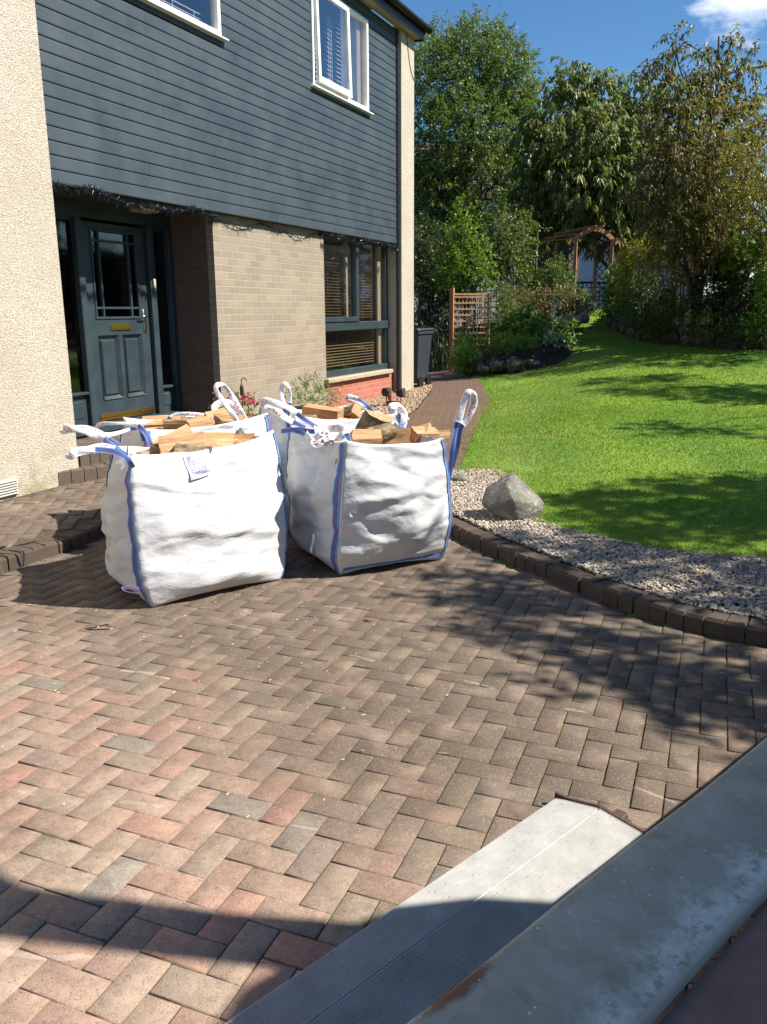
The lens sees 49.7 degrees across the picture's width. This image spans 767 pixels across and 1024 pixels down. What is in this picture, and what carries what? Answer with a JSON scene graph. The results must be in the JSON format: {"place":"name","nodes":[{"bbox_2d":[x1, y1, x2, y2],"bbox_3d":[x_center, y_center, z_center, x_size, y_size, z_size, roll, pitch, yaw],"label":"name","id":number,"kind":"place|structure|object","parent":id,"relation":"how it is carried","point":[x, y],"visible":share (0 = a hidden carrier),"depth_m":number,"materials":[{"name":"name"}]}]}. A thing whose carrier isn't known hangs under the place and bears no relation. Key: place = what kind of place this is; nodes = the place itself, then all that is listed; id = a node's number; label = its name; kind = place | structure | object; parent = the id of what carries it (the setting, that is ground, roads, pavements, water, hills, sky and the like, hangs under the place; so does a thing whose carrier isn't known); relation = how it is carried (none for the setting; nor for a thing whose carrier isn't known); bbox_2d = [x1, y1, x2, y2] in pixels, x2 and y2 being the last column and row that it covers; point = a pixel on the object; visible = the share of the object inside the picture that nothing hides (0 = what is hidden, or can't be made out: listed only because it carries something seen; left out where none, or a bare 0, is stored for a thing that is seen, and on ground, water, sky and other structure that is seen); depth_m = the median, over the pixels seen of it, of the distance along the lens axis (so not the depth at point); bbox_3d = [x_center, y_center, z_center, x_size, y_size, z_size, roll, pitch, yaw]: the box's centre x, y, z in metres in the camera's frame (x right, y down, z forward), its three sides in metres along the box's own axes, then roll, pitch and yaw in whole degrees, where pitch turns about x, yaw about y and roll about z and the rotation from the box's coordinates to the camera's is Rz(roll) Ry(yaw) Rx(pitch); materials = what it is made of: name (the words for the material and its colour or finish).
{"place":"outdoors","nodes":[
{"label":"outdoors","id":0,"kind":"place"},
{"bbox_2d":[0,486,102,552],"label":"pavement","id":1,"kind":"structure","parent":0,"point":[45,535],"depth_m":5.83,"materials":[{"name":"brick"}]},
{"bbox_2d":[0,478,105,547],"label":"pavement blocks","id":2,"kind":"structure","parent":1,"relation":"on","point":[29,513],"depth_m":6.38,"materials":[{"name":"brick"}]},
{"bbox_2d":[231,389,259,416],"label":"flowering plant","id":3,"kind":"object","parent":2,"relation":"on","point":[246,399],"visible":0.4,"depth_m":7.59,"materials":[{"name":"pink plant"}]},
{"bbox_2d":[0,536,758,1023],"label":"driveway","id":4,"kind":"structure","parent":0,"point":[508,566],"depth_m":3.08,"materials":[{"name":"brick"}]},
{"bbox_2d":[0,528,766,1023],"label":"driveway blocks","id":5,"kind":"structure","parent":4,"relation":"on","point":[90,738],"depth_m":3.08,"materials":[{"name":"brick"}]},
{"bbox_2d":[59,422,288,606],"bbox_3d":[-1.265,-0.071,5.012,1.161,0.950,1.551,10,17,36],"label":"bulk bag","id":6,"kind":"object","parent":5,"relation":"on","point":[177,525],"visible":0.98,"depth_m":4.63,"materials":[{"name":"white fabric"}]},
{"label":"firewood log","id":7,"kind":"object","parent":6,"relation":"in","visible":0},
{"bbox_2d":[158,432,205,453],"bbox_3d":[-1.154,-0.374,4.766,0.267,0.155,0.130,-9,25,-10],"label":"firewood log","id":8,"kind":"object","parent":7,"relation":"on","point":[167,443],"visible":0.52,"depth_m":4.74,"materials":[{"name":"brown wood"}]},
{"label":"firewood log","id":9,"kind":"object","parent":6,"relation":"in","visible":0},
{"bbox_2d":[204,432,234,446],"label":"firewood log","id":10,"kind":"object","parent":9,"relation":"on","point":[223,438],"visible":0.41,"depth_m":5.02,"materials":[{"name":"brown wood"}]},
{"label":"firewood log","id":11,"kind":"object","parent":6,"relation":"in","visible":0},
{"bbox_2d":[136,449,159,453],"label":"firewood log","id":12,"kind":"object","parent":11,"relation":"on","point":[151,451],"visible":0.3,"depth_m":4.76,"materials":[{"name":"brown wood"}]},
{"bbox_2d":[149,424,192,452],"bbox_3d":[-1.256,-0.418,4.884,0.149,0.116,0.265,20,41,32],"label":"firewood log","id":13,"kind":"object","parent":12,"relation":"on","point":[185,428],"visible":0.23,"depth_m":4.87,"materials":[{"name":"brown wood"}]},
{"bbox_2d":[119,382,271,446],"bbox_3d":[-1.373,-0.374,5.954,1.023,1.098,0.947,-8,15,-27],"label":"bulk bag","id":14,"kind":"object","parent":5,"relation":"on","point":[258,425],"visible":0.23,"depth_m":5.80,"materials":[{"name":"white fabric"}]},
{"bbox_2d":[258,394,408,515],"bbox_3d":[-0.291,-0.410,6.450,1.275,0.919,0.988,-8,15,-28],"label":"bulk bag","id":15,"kind":"object","parent":5,"relation":"on","point":[397,411],"visible":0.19,"depth_m":6.06,"materials":[{"name":"white fabric"}]},
{"bbox_2d":[259,382,477,574],"bbox_3d":[-0.145,-0.261,5.378,1.110,1.132,1.102,-8,16,-30],"label":"bulk bag","id":16,"kind":"object","parent":5,"relation":"on","point":[358,506],"visible":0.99,"depth_m":5.02,"materials":[{"name":"white fabric"}]},
{"bbox_2d":[410,426,439,442],"bbox_3d":[0.276,-0.497,5.429,0.196,0.130,0.092,-1,2,-31],"label":"firewood log","id":17,"kind":"object","parent":16,"relation":"in","point":[416,433],"visible":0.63,"depth_m":5.40,"materials":[{"name":"brown wood"}]},
{"bbox_2d":[433,430,450,444],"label":"firewood log","id":18,"kind":"object","parent":17,"relation":"on","point":[445,435],"visible":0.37,"depth_m":5.45,"materials":[{"name":"brown wood"}]},
{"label":"firewood log","id":19,"kind":"object","parent":16,"relation":"in","visible":0},
{"bbox_2d":[355,410,392,428],"bbox_3d":[-0.071,-0.520,5.343,0.213,0.240,0.107,9,34,-38],"label":"firewood log","id":20,"kind":"object","parent":19,"relation":"on","point":[368,418],"visible":0.29,"depth_m":5.26,"materials":[{"name":"brown wood"}]},
{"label":"firewood log","id":21,"kind":"object","parent":16,"relation":"in","visible":0},
{"bbox_2d":[382,427,409,443],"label":"firewood log","id":22,"kind":"object","parent":21,"relation":"on","point":[403,435],"visible":0.51,"depth_m":5.29,"materials":[{"name":"brown wood"}]},
{"bbox_2d":[366,421,396,442],"bbox_3d":[-0.025,-0.498,5.282,0.184,0.124,0.143,-19,21,-26],"label":"firewood log","id":23,"kind":"object","parent":22,"relation":"on","point":[387,433],"visible":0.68,"depth_m":5.24,"materials":[{"name":"brown wood"}]},
{"bbox_2d":[1,554,759,1023],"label":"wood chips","id":24,"kind":"object","parent":5,"relation":"on","point":[269,680],"visible":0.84,"depth_m":3.77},
{"bbox_2d":[225,791,646,1023],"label":"aluminium ramp","id":25,"kind":"structure","parent":5,"relation":"on","point":[412,957],"depth_m":2.12,"materials":[{"name":"grey metal"}]},
{"bbox_2d":[407,738,766,1023],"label":"trailer","id":26,"kind":"object","parent":5,"relation":"on","point":[644,927],"visible":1,"depth_m":1.33,"materials":[{"name":"metal"}]},
{"bbox_2d":[340,382,431,414],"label":"gravel","id":27,"kind":"structure","parent":0,"point":[413,398],"depth_m":12.91,"materials":[{"name":"gravel"}]},
{"bbox_2d":[280,369,344,409],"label":"flowering plant","id":28,"kind":"object","parent":27,"relation":"on","point":[317,388],"visible":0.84,"depth_m":8.65,"materials":[{"name":"green plant"}]},
{"bbox_2d":[414,328,433,386],"bbox_3d":[0.478,-2.777,14.886,0.650,1.051,0.748,6,15,23],"label":"wheelie bin","id":29,"kind":"object","parent":27,"relation":"on","point":[422,341],"visible":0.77,"depth_m":14.69,"materials":[{"name":"grey plastic"}]},
{"bbox_2d":[82,323,749,619],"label":"terrain","id":30,"kind":"structure","parent":0,"point":[475,330],"depth_m":12.92,"materials":[{"name":"soil"}]},
{"bbox_2d":[58,462,108,485],"bbox_3d":[-1.839,-0.629,8.646,1.158,0.161,3.562,6,15,23],"label":"step","id":31,"kind":"object","parent":30,"relation":"on","point":[82,474],"visible":0.05,"depth_m":7.33,"materials":[{"name":"brick"}]},
{"bbox_2d":[76,434,119,466],"bbox_3d":[-2.467,-0.739,8.622,1.308,0.156,2.608,6,15,23],"label":"door step","id":32,"kind":"object","parent":31,"relation":"on","point":[92,459],"depth_m":7.57,"materials":[{"name":"brick"}]},
{"bbox_2d":[414,209,480,361],"bbox_3d":[1.309,-5.602,20.769,2.332,3.872,2.847,-1,14,-3],"label":"dark shrub","id":33,"kind":"object","parent":30,"relation":"on","point":[425,278],"visible":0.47,"depth_m":20.42,"materials":[{"name":"green plant"}]},
{"bbox_2d":[393,3,556,325],"bbox_3d":[2.677,-10.452,25.968,5.793,10.028,5.082,6,15,23],"label":"birch tree","id":34,"kind":"object","parent":30,"relation":"on","point":[467,158],"visible":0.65,"depth_m":24.83,"materials":[{"name":"green plant"}]},
{"bbox_2d":[472,271,565,329],"bbox_3d":[3.752,-5.881,23.019,2.531,1.589,0.083,2,14,11],"label":"lattice fence","id":35,"kind":"object","parent":30,"relation":"on","point":[475,318],"visible":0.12,"depth_m":23.16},
{"bbox_2d":[452,305,591,374],"bbox_3d":[3.325,-4.287,19.937,2.889,1.640,9.429,4,14,17],"label":"soil bed","id":36,"kind":"object","parent":30,"relation":"on","point":[556,356],"visible":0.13,"depth_m":16.35,"materials":[{"name":"soil"}]},
{"bbox_2d":[433,182,500,334],"bbox_3d":[1.907,-5.353,19.062,1.578,4.286,1.301,6,15,23],"label":"young ginkgo tree","id":37,"kind":"object","parent":36,"relation":"on","point":[457,259],"visible":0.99,"depth_m":18.89,"materials":[{"name":"green plant"}]},
{"bbox_2d":[449,288,490,372],"bbox_3d":[1.923,-3.999,18.470,0.958,1.940,0.119,-3,14,-12],"label":"trellis panel","id":38,"kind":"object","parent":36,"relation":"on","point":[453,296],"visible":0.56,"depth_m":18.36,"materials":[{"name":"wood"}]},
{"bbox_2d":[476,364,489,373],"bbox_3d":[1.898,-2.721,15.774,0.278,0.189,0.177,6,15,23],"label":"bed stone","id":39,"kind":"object","parent":36,"relation":"on","point":[482,368],"visible":1,"depth_m":15.71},
{"bbox_2d":[444,330,539,377],"bbox_3d":[2.076,-3.139,16.453,1.916,0.936,1.330,6,15,23],"label":"fern cover","id":40,"kind":"object","parent":36,"relation":"on","point":[465,358],"visible":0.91,"depth_m":16.42,"materials":[{"name":"green plant"}]},
{"bbox_2d":[488,358,505,370],"bbox_3d":[2.138,-2.797,15.744,0.383,0.248,0.219,6,15,23],"label":"bed stone","id":41,"kind":"object","parent":36,"relation":"on","point":[495,364],"visible":0.97,"depth_m":15.68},
{"bbox_2d":[479,278,534,346],"bbox_3d":[2.572,-4.132,17.890,1.153,1.887,1.777,-2,14,-8],"label":"bed rose shrub","id":42,"kind":"object","parent":36,"relation":"on","point":[509,304],"visible":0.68,"depth_m":17.80,"materials":[{"name":"green plant"}]},
{"bbox_2d":[474,198,552,315],"bbox_3d":[3.082,-5.660,20.283,2.124,3.784,1.490,-8,16,-30],"label":"holly tree","id":43,"kind":"object","parent":36,"relation":"on","point":[513,245],"visible":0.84,"depth_m":19.94,"materials":[{"name":"green plant"}]},
{"bbox_2d":[504,356,525,371],"bbox_3d":[2.501,-2.810,15.759,0.434,0.311,0.297,6,15,23],"label":"bed stone","id":44,"kind":"object","parent":36,"relation":"on","point":[514,363],"visible":0.98,"depth_m":15.66,"materials":[{"name":"stone"}]},
{"bbox_2d":[492,302,547,350],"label":"leafy perennial","id":45,"kind":"object","parent":36,"relation":"on","point":[517,326],"visible":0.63,"depth_m":16.94,"materials":[{"name":"green plant"}]},
{"bbox_2d":[470,344,571,375],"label":"dark ground cover","id":46,"kind":"object","parent":36,"relation":"on","point":[495,356],"visible":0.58,"depth_m":16.04,"materials":[{"name":"green plant"}]},
{"bbox_2d":[523,359,540,368],"bbox_3d":[2.835,-2.833,15.953,0.418,0.222,0.269,6,15,23],"label":"bed stone","id":47,"kind":"object","parent":36,"relation":"on","point":[532,364],"visible":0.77,"depth_m":15.84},
{"bbox_2d":[491,281,595,330],"bbox_3d":[3.870,-4.671,19.315,2.796,1.398,1.129,-6,15,-22],"label":"mixed shrub","id":48,"kind":"object","parent":36,"relation":"on","point":[545,302],"visible":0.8,"depth_m":19.11,"materials":[{"name":"green plant"}]},
{"bbox_2d":[511,251,582,325],"bbox_3d":[3.838,-5.291,20.250,1.872,2.118,1.436,-4,14,-13],"label":"climbing shrub","id":49,"kind":"object","parent":36,"relation":"on","point":[544,273],"visible":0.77,"depth_m":20.10,"materials":[{"name":"green plant"}]},
{"bbox_2d":[533,331,565,347],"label":"cream perennial","id":50,"kind":"object","parent":36,"relation":"on","point":[547,341],"visible":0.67,"depth_m":16.57,"materials":[{"name":"green plant"}]},
{"bbox_2d":[547,298,557,347],"bbox_3d":[3.398,-3.778,16.636,0.211,1.008,0.136,0,14,3],"label":"garden fork","id":51,"kind":"object","parent":36,"relation":"on","point":[553,321],"visible":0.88,"depth_m":16.61,"materials":[{"name":"metal"}]},
{"bbox_2d":[530,316,581,348],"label":"hosta plant","id":52,"kind":"object","parent":36,"relation":"on","point":[565,332],"visible":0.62,"depth_m":17.18,"materials":[{"name":"green plant"}]},
{"bbox_2d":[548,279,596,326],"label":"conifer shrub","id":53,"kind":"object","parent":36,"relation":"on","point":[584,302],"visible":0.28,"depth_m":20.10,"materials":[{"name":"green plant"}]},
{"bbox_2d":[577,312,589,323],"bbox_3d":[4.638,-4.519,19.278,0.319,0.272,0.258,6,15,23],"label":"cobble","id":54,"kind":"object","parent":36,"relation":"on","point":[585,317],"visible":0.77,"depth_m":19.17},
{"bbox_2d":[414,142,637,326],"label":"neighbour house","id":55,"kind":"structure","parent":30,"relation":"on","point":[586,268],"depth_m":31.68,"materials":[{"name":"white tile"}]},
{"bbox_2d":[566,281,612,308],"bbox_3d":[6.055,-6.135,23.733,1.817,0.914,0.060,-2,14,-6],"label":"lattice fence","id":56,"kind":"object","parent":30,"relation":"on","point":[586,283],"visible":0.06,"depth_m":23.64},
{"bbox_2d":[497,56,690,273],"bbox_3d":[6.035,-8.606,22.119,5.719,6.714,4.104,-5,15,-20],"label":"cherry tree","id":57,"kind":"object","parent":30,"relation":"on","point":[563,162],"visible":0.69,"depth_m":21.45,"materials":[{"name":"green plant"}]},
{"bbox_2d":[450,468,766,620],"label":"gravel","id":58,"kind":"structure","parent":30,"relation":"on","point":[633,557],"depth_m":4.98,"materials":[{"name":"gravel"}]},
{"bbox_2d":[453,474,467,482],"bbox_3d":[0.676,-0.286,7.288,0.140,0.099,0.119,0,14,1],"label":"stone","id":59,"kind":"object","parent":58,"relation":"on","point":[460,477],"visible":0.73,"depth_m":7.24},
{"bbox_2d":[482,472,543,520],"bbox_3d":[0.941,-0.107,6.059,0.448,0.353,0.347,6,15,23],"label":"boulder","id":60,"kind":"object","parent":58,"relation":"on","point":[512,496],"visible":0.98,"depth_m":5.97,"materials":[{"name":"stone"}]},
{"bbox_2d":[617,203,732,294],"bbox_3d":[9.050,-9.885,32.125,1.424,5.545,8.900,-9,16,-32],"label":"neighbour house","id":61,"kind":"structure","parent":30,"relation":"on","point":[665,275],"depth_m":29.99,"materials":[{"name":"white tile"}]},
{"bbox_2d":[634,293,764,344],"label":"border soil","id":62,"kind":"structure","parent":30,"relation":"on","point":[689,312],"depth_m":19.01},
{"bbox_2d":[597,242,642,328],"bbox_3d":[5.486,-5.156,19.177,1.031,1.964,1.620,-1,14,-1],"label":"hydrangea shrub","id":63,"kind":"object","parent":62,"relation":"on","point":[610,292],"visible":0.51,"depth_m":19.21,"materials":[{"name":"green plant"}]},
{"bbox_2d":[608,231,665,313],"bbox_3d":[5.806,-5.235,18.665,1.503,2.389,1.711,1,14,6],"label":"golden shrub","id":64,"kind":"object","parent":62,"relation":"on","point":[629,267],"visible":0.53,"depth_m":18.48,"materials":[{"name":"green plant"}]},
{"bbox_2d":[612,270,707,344],"bbox_3d":[5.463,-4.209,17.140,1.250,1.505,2.834,-5,14,-19],"label":"green border shrub","id":65,"kind":"object","parent":62,"relation":"on","point":[656,311],"visible":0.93,"depth_m":16.80,"materials":[{"name":"green plant"}]},
{"bbox_2d":[637,225,712,323],"bbox_3d":[6.056,-4.716,16.950,1.767,2.547,1.617,6,15,23],"label":"bronze shrub","id":66,"kind":"object","parent":62,"relation":"on","point":[682,274],"visible":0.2,"depth_m":16.90,"materials":[{"name":"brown plant"}]},
{"bbox_2d":[620,20,766,334],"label":"bronze cherry tree","id":67,"kind":"object","parent":62,"relation":"on","point":[697,232],"visible":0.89,"depth_m":14.95,"materials":[{"name":"green plant"}]},
{"bbox_2d":[644,121,766,282],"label":"green garden tree","id":68,"kind":"object","parent":62,"relation":"on","point":[740,222],"visible":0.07,"depth_m":17.21,"materials":[{"name":"green plant"}]},
{"bbox_2d":[670,300,766,350],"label":"ground cover shrub","id":69,"kind":"object","parent":62,"relation":"on","point":[707,331],"visible":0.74,"depth_m":15.34,"materials":[{"name":"green plant"}]},
{"bbox_2d":[680,245,766,347],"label":"dark border shrub","id":70,"kind":"object","parent":62,"relation":"on","point":[718,303],"visible":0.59,"depth_m":15.56,"materials":[{"name":"green plant"}]},
{"bbox_2d":[710,227,766,349],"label":"broad leaved shrub","id":71,"kind":"object","parent":62,"relation":"on","point":[760,291],"visible":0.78,"depth_m":15.07,"materials":[{"name":"green plant"}]},
{"bbox_2d":[407,347,490,469],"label":"path","id":72,"kind":"structure","parent":0,"point":[438,408],"depth_m":12.03,"materials":[{"name":"brick"}]},
{"bbox_2d":[418,289,449,369],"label":"iron gate","id":73,"kind":"structure","parent":72,"relation":"on","point":[419,310],"depth_m":19.17,"materials":[{"name":"black metal"}]},
{"bbox_2d":[421,325,471,370],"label":"strap leaf plant","id":74,"kind":"object","parent":72,"relation":"on","point":[438,366],"visible":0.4,"depth_m":19.69,"materials":[{"name":"plant"}]},
{"bbox_2d":[371,0,766,295],"label":"sky","id":75,"kind":"structure","parent":0,"point":[619,34],"materials":[{"name":"blue"}]},
{"bbox_2d":[460,308,766,556],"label":"lawn","id":76,"kind":"structure","parent":0,"point":[581,455],"depth_m":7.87,"materials":[{"name":"green plant"}]},
{"bbox_2d":[532,225,617,315],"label":"garden arch","id":77,"kind":"structure","parent":76,"relation":"on","point":[579,234],"depth_m":21.51,"materials":[{"name":"wood"}]},
{"bbox_2d":[453,374,766,560],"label":"grass edge","id":78,"kind":"object","parent":76,"relation":"on","point":[612,537],"depth_m":5.70,"materials":[{"name":"plant"}]},
{"bbox_2d":[606,304,762,348],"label":"retaining wall","id":79,"kind":"structure","parent":76,"relation":"on","point":[674,340],"depth_m":16.56,"materials":[{"name":"stone"}]},
{"bbox_2d":[698,329,755,351],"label":"wall foot plant","id":80,"kind":"object","parent":76,"relation":"on","point":[720,346],"depth_m":15.20,"materials":[{"name":"green plant"}]},
{"bbox_2d":[691,89,766,349],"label":"autumn tree","id":81,"kind":"object","parent":76,"relation":"on","point":[746,187],"visible":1,"depth_m":13.81,"materials":[{"name":"green plant"}]},
{"label":"ground","id":82,"kind":"structure","parent":0,"visible":0},
{"bbox_2d":[0,0,432,500],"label":"house","id":83,"kind":"structure","parent":82,"relation":"on","point":[296,117],"depth_m":9.15,"materials":[{"name":"wood"}]},
{"bbox_2d":[81,221,154,422],"bbox_3d":[-2.779,-1.989,8.758,0.105,1.995,0.905,6,15,23],"label":"door","id":84,"kind":"structure","parent":83,"relation":"in","point":[113,254],"depth_m":8.75,"materials":[{"name":"blue paint"}]},
{"bbox_2d":[139,0,228,41],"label":"window","id":85,"kind":"structure","parent":83,"relation":"in","point":[214,31],"depth_m":8.40,"materials":[{"name":"white paint"}]},
{"bbox_2d":[52,179,398,252],"bbox_3d":[-1.308,-3.442,10.115,0.319,0.278,7.417,6,15,23],"label":"garland","id":86,"kind":"object","parent":83,"relation":"attached to","point":[156,207],"visible":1,"depth_m":8.31},
{"bbox_2d":[309,0,373,114],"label":"window","id":87,"kind":"structure","parent":83,"relation":"in","point":[349,92],"depth_m":11.29,"materials":[{"name":"white paint"}]},
{"bbox_2d":[323,233,388,377],"bbox_3d":[-0.464,-3.138,12.687,0.230,1.990,2.350,6,15,23],"label":"window","id":88,"kind":"structure","parent":83,"relation":"in","point":[344,323],"depth_m":12.81,"materials":[{"name":"blue"}]},
{"bbox_2d":[58,545,766,646],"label":"kerb bedding","id":89,"kind":"object","parent":82,"relation":"on","point":[703,624],"visible":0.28,"depth_m":4.06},
{"bbox_2d":[0,516,766,647],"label":"kerb","id":90,"kind":"structure","parent":89,"relation":"on","point":[717,624],"depth_m":4.80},
{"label":"firewood log","id":91,"kind":"object","parent":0,"visible":0},
{"bbox_2d":[142,415,184,427],"bbox_3d":[-1.618,-0.652,6.110,0.319,0.120,0.096,-3,14,-1],"label":"firewood log","id":92,"kind":"object","parent":91,"relation":"on","point":[157,421],"visible":0.3,"depth_m":6.09,"materials":[{"name":"brown wood"}]},
{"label":"firewood log","id":93,"kind":"object","parent":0,"visible":0},
{"bbox_2d":[163,419,188,429],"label":"firewood log","id":94,"kind":"object","parent":93,"relation":"on","point":[168,424],"visible":0.64,"depth_m":5.78,"materials":[{"name":"brown wood"}]},
{"bbox_2d":[186,415,211,426],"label":"firewood log","id":95,"kind":"object","parent":93,"relation":"on","point":[201,421],"visible":0.69,"depth_m":5.74,"materials":[{"name":"brown wood"}]},
{"label":"firewood log","id":96,"kind":"object","parent":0,"visible":0},
{"bbox_2d":[204,408,228,418],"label":"firewood log","id":97,"kind":"object","parent":96,"relation":"on","point":[210,414],"visible":0.28,"depth_m":6.05,"materials":[{"name":"brown wood"}]},
{"label":"firewood log","id":98,"kind":"object","parent":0,"visible":0},
{"bbox_2d":[213,414,244,424],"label":"firewood log","id":99,"kind":"object","parent":98,"relation":"on","point":[221,418],"visible":0.41,"depth_m":5.93,"materials":[{"name":"brown wood"}]},
{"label":"firewood log","id":100,"kind":"object","parent":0,"visible":0},
{"bbox_2d":[302,404,343,418],"bbox_3d":[-0.458,-0.740,6.253,0.291,0.108,0.164,10,20,12],"label":"firewood log","id":101,"kind":"object","parent":100,"relation":"on","point":[324,412],"visible":0.61,"depth_m":6.19,"materials":[{"name":"brown wood"}]},
{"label":"firewood log","id":102,"kind":"object","parent":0,"visible":0},
{"bbox_2d":[343,402,361,418],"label":"firewood log","id":103,"kind":"object","parent":102,"relation":"on","point":[353,411],"visible":0.54,"depth_m":6.37,"materials":[{"name":"brown wood"}]},
{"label":"firewood log","id":104,"kind":"object","parent":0,"visible":0},
{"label":"firewood log","id":105,"kind":"object","parent":104,"relation":"on","visible":0},
{"bbox_2d":[174,443,212,453],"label":"firewood log","id":106,"kind":"object","parent":105,"relation":"on","point":[179,447],"visible":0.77,"depth_m":4.71,"materials":[{"name":"brown wood"}]},
{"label":"firewood log","id":107,"kind":"object","parent":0,"visible":0},
{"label":"firewood log","id":108,"kind":"object","parent":107,"relation":"on","visible":0},
{"bbox_2d":[234,433,254,441],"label":"firewood log","id":109,"kind":"object","parent":108,"relation":"on","point":[245,437],"visible":0.2,"depth_m":5.22,"materials":[{"name":"brown wood"}]},
{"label":"firewood log","id":110,"kind":"object","parent":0,"visible":0},
{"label":"firewood log","id":111,"kind":"object","parent":110,"relation":"on","visible":0},
{"bbox_2d":[350,429,382,443],"bbox_3d":[-0.107,-0.470,5.186,0.198,0.109,0.134,-3,34,-10],"label":"firewood log","id":112,"kind":"object","parent":111,"relation":"on","point":[369,436],"visible":0.63,"depth_m":5.15,"materials":[{"name":"brown wood"}]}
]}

